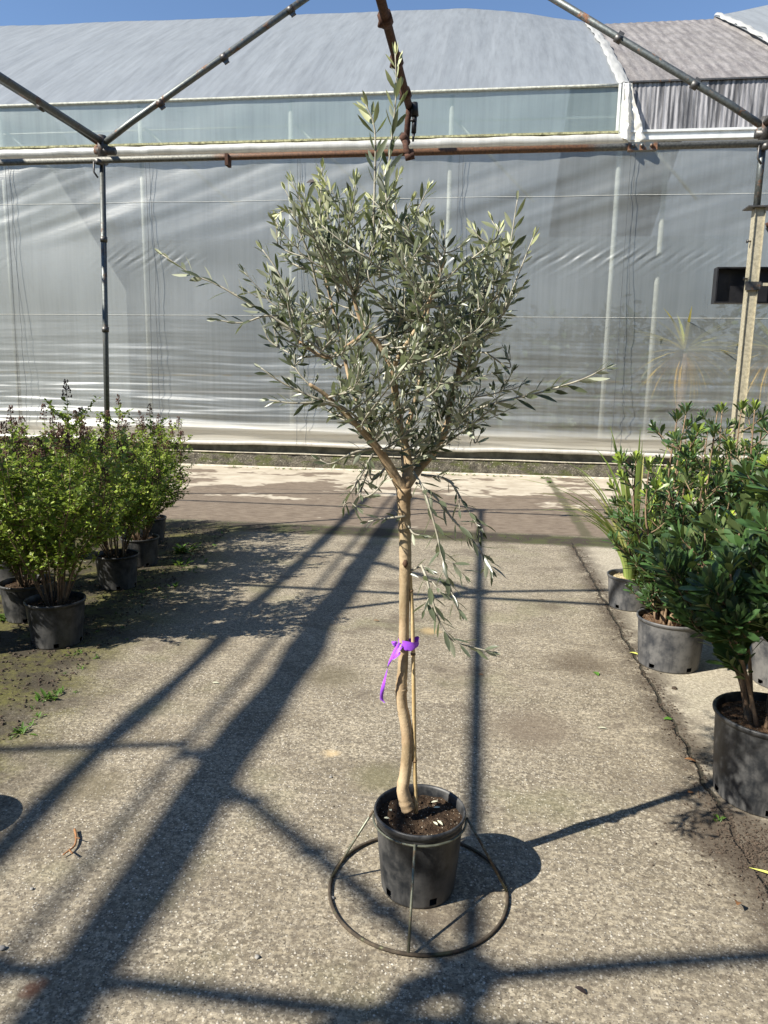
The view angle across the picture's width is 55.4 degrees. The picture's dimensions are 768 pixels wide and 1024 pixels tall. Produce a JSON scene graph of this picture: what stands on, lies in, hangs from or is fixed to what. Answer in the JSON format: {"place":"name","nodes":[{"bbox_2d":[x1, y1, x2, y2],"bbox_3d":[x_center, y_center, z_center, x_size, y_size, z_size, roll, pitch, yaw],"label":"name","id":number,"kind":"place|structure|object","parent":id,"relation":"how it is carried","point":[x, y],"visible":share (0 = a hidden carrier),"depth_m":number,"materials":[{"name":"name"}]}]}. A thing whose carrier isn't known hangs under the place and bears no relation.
{"place":"outdoors","nodes":[
{"label":"outdoors","id":0,"kind":"place"},
{"bbox_2d":[0,465,767,1023],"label":"ground","id":1,"kind":"structure","parent":0,"point":[210,931],"depth_m":2.96,"materials":[{"name":"concrete"}]},
{"bbox_2d":[0,945,5,950],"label":"pebble","id":2,"kind":"object","parent":1,"relation":"on","point":[2,947],"visible":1,"depth_m":2.07,"materials":[{"name":"grey stone"}]},
{"bbox_2d":[0,403,75,594],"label":"potted shrub","id":3,"kind":"object","parent":1,"relation":"on","point":[5,573],"visible":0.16,"depth_m":5.39,"materials":[{"name":"green plant"}]},
{"bbox_2d":[0,426,97,623],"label":"potted shrub","id":4,"kind":"object","parent":1,"relation":"on","point":[16,591],"visible":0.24,"depth_m":4.76,"materials":[{"name":"green plant"}]},
{"bbox_2d":[1,412,100,552],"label":"potted shrub","id":5,"kind":"object","parent":1,"relation":"on","point":[95,430],"visible":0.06,"depth_m":6.41,"materials":[{"name":"green plant"}]},
{"bbox_2d":[0,379,135,649],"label":"potted shrub","id":6,"kind":"object","parent":1,"relation":"on","point":[54,618],"visible":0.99,"depth_m":4.31,"materials":[{"name":"green plant"}]},
{"bbox_2d":[62,828,79,854],"bbox_3d":[-1.077,1.143,2.536,0.041,0.018,0.158,-1,10,-9],"label":"twig","id":7,"kind":"object","parent":1,"relation":"on","point":[75,843],"visible":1,"depth_m":2.53,"materials":[{"name":"brown wood"}]},
{"bbox_2d":[47,420,112,534],"bbox_3d":[-3.143,-0.390,7.550,0.848,1.238,0.846,9,13,39],"label":"potted shrub","id":8,"kind":"object","parent":1,"relation":"on","point":[74,442],"visible":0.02,"depth_m":7.57,"materials":[{"name":"green plant"}]},
{"bbox_2d":[48,410,173,590],"bbox_3d":[-2.074,-0.094,5.595,0.882,1.372,0.899,2,10,7],"label":"potted shrub","id":9,"kind":"object","parent":1,"relation":"on","point":[116,567],"visible":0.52,"depth_m":5.57,"materials":[{"name":"green plant"}]},
{"bbox_2d":[85,403,192,567],"bbox_3d":[-2.122,-0.232,6.272,0.928,1.406,0.926,8,12,36],"label":"potted shrub","id":10,"kind":"object","parent":1,"relation":"on","point":[145,543],"visible":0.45,"depth_m":6.25,"materials":[{"name":"green plant"}]},
{"bbox_2d":[95,394,196,543],"bbox_3d":[-2.342,-0.421,7.169,0.978,1.458,0.976,-3,11,-22],"label":"potted shrub","id":11,"kind":"object","parent":1,"relation":"on","point":[158,526],"visible":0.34,"depth_m":7.13,"materials":[{"name":"green plant"}]},
{"bbox_2d":[0,464,725,821],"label":"weeds","id":12,"kind":"object","parent":1,"relation":"on","point":[48,694],"visible":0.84,"depth_m":4.86,"materials":[{"name":"green plant"}]},
{"bbox_2d":[0,5,767,478],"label":"greenhouse","id":13,"kind":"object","parent":1,"relation":"on","point":[624,233],"visible":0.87,"depth_m":13.30,"materials":[{"name":"plastic"}]},
{"bbox_2d":[0,0,767,519],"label":"pipe frame","id":14,"kind":"object","parent":1,"relation":"on","point":[104,152],"visible":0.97,"depth_m":6.51,"materials":[{"name":"metal"}]},
{"bbox_2d":[376,0,418,160],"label":"water pipe","id":15,"kind":"object","parent":14,"relation":"attached to","point":[385,19],"visible":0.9,"depth_m":5.95,"materials":[{"name":"metal"}]},
{"bbox_2d":[0,527,767,1023],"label":"soil crumbs","id":16,"kind":"object","parent":1,"relation":"on","point":[758,849],"visible":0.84,"depth_m":3.35,"materials":[{"name":"brown soil"}]},
{"bbox_2d":[154,42,618,908],"bbox_3d":[0.039,-0.017,2.116,1.082,2.500,0.841,8,12,34],"label":"potted olive tree","id":17,"kind":"object","parent":1,"relation":"on","point":[438,816],"visible":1,"depth_m":2.04,"materials":[{"name":"green plant"}]},
{"bbox_2d":[380,636,418,702],"bbox_3d":[0.050,0.483,2.232,0.114,0.202,0.054,-6,12,-34],"label":"purple ribbon","id":18,"kind":"object","parent":17,"relation":"attached to","point":[408,646],"visible":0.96,"depth_m":2.21,"materials":[{"name":"purple plastic"}]},
{"bbox_2d":[409,541,417,813],"bbox_3d":[0.086,0.455,2.239,0.064,1.018,0.016,2,10,7],"label":"bamboo cane","id":19,"kind":"object","parent":17,"relation":"attached to","point":[414,760],"visible":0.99,"depth_m":2.26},
{"bbox_2d":[328,810,508,956],"bbox_3d":[0.111,1.091,2.325,0.577,0.248,0.577,2,10,7],"label":"wire stand","id":20,"kind":"object","parent":1,"relation":"on","point":[348,852],"visible":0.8,"depth_m":2.20,"materials":[{"name":"black metal"}]},
{"bbox_2d":[181,463,698,481],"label":"kerb","id":21,"kind":"structure","parent":1,"relation":"on","point":[400,471],"depth_m":13.33,"materials":[{"name":"concrete"}]},
{"bbox_2d":[575,986,586,993],"bbox_3d":[0.527,1.280,1.956,0.031,0.012,0.017,2,10,7],"label":"fallen leaf","id":22,"kind":"object","parent":1,"relation":"on","point":[581,989],"visible":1,"depth_m":1.96,"materials":[{"name":"brown plant"}]},
{"bbox_2d":[505,427,698,611],"bbox_3d":[1.913,0.011,5.374,1.773,1.378,1.573,-6,12,-36],"label":"potted grass plant","id":23,"kind":"object","parent":1,"relation":"on","point":[618,579],"visible":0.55,"depth_m":5.29,"materials":[{"name":"green plant"}]},
{"bbox_2d":[602,398,767,673],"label":"potted shrub","id":24,"kind":"object","parent":1,"relation":"on","point":[667,643],"visible":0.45,"depth_m":4.14,"materials":[{"name":"green plant"}]},
{"bbox_2d":[634,307,736,402],"bbox_3d":[5.261,-2.071,12.955,2.148,2.963,1.218,2,10,7],"label":"palm","id":25,"kind":"object","parent":1,"relation":"on","point":[684,361],"visible":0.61,"depth_m":12.87,"materials":[{"name":"green plant"}]},
{"bbox_2d":[606,300,767,436],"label":"indoor plants","id":26,"kind":"object","parent":1,"relation":"on","point":[630,355],"visible":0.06,"depth_m":15.09,"materials":[{"name":"green plant"}]},
{"bbox_2d":[634,455,767,818],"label":"potted shrub","id":27,"kind":"object","parent":1,"relation":"on","point":[722,598],"visible":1,"depth_m":2.79,"materials":[{"name":"green plant"}]},
{"bbox_2d":[644,401,767,543],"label":"potted shrub","id":28,"kind":"object","parent":1,"relation":"on","point":[717,408],"visible":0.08,"depth_m":4.83,"materials":[{"name":"green plant"}]},
{"bbox_2d":[698,398,767,687],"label":"potted shrub","id":29,"kind":"object","parent":1,"relation":"on","point":[759,659],"visible":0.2,"depth_m":3.99,"materials":[{"name":"green plant"}]},
{"bbox_2d":[717,319,767,436],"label":"palm","id":30,"kind":"object","parent":1,"relation":"on","point":[763,346],"visible":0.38,"depth_m":12.72,"materials":[{"name":"green plant"}]},
{"bbox_2d":[726,205,767,466],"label":"square post","id":31,"kind":"object","parent":1,"relation":"on","point":[752,285],"visible":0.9,"depth_m":6.39,"materials":[{"name":"wood"}]},
{"bbox_2d":[711,267,767,303],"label":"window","id":32,"kind":"structure","parent":31,"relation":"attached to","point":[728,285],"depth_m":6.59,"materials":[{"name":"plastic"}]},
{"bbox_2d":[0,0,767,25],"label":"sky","id":33,"kind":"structure","parent":0,"point":[12,12],"materials":[{"name":"blue"}]}
]}

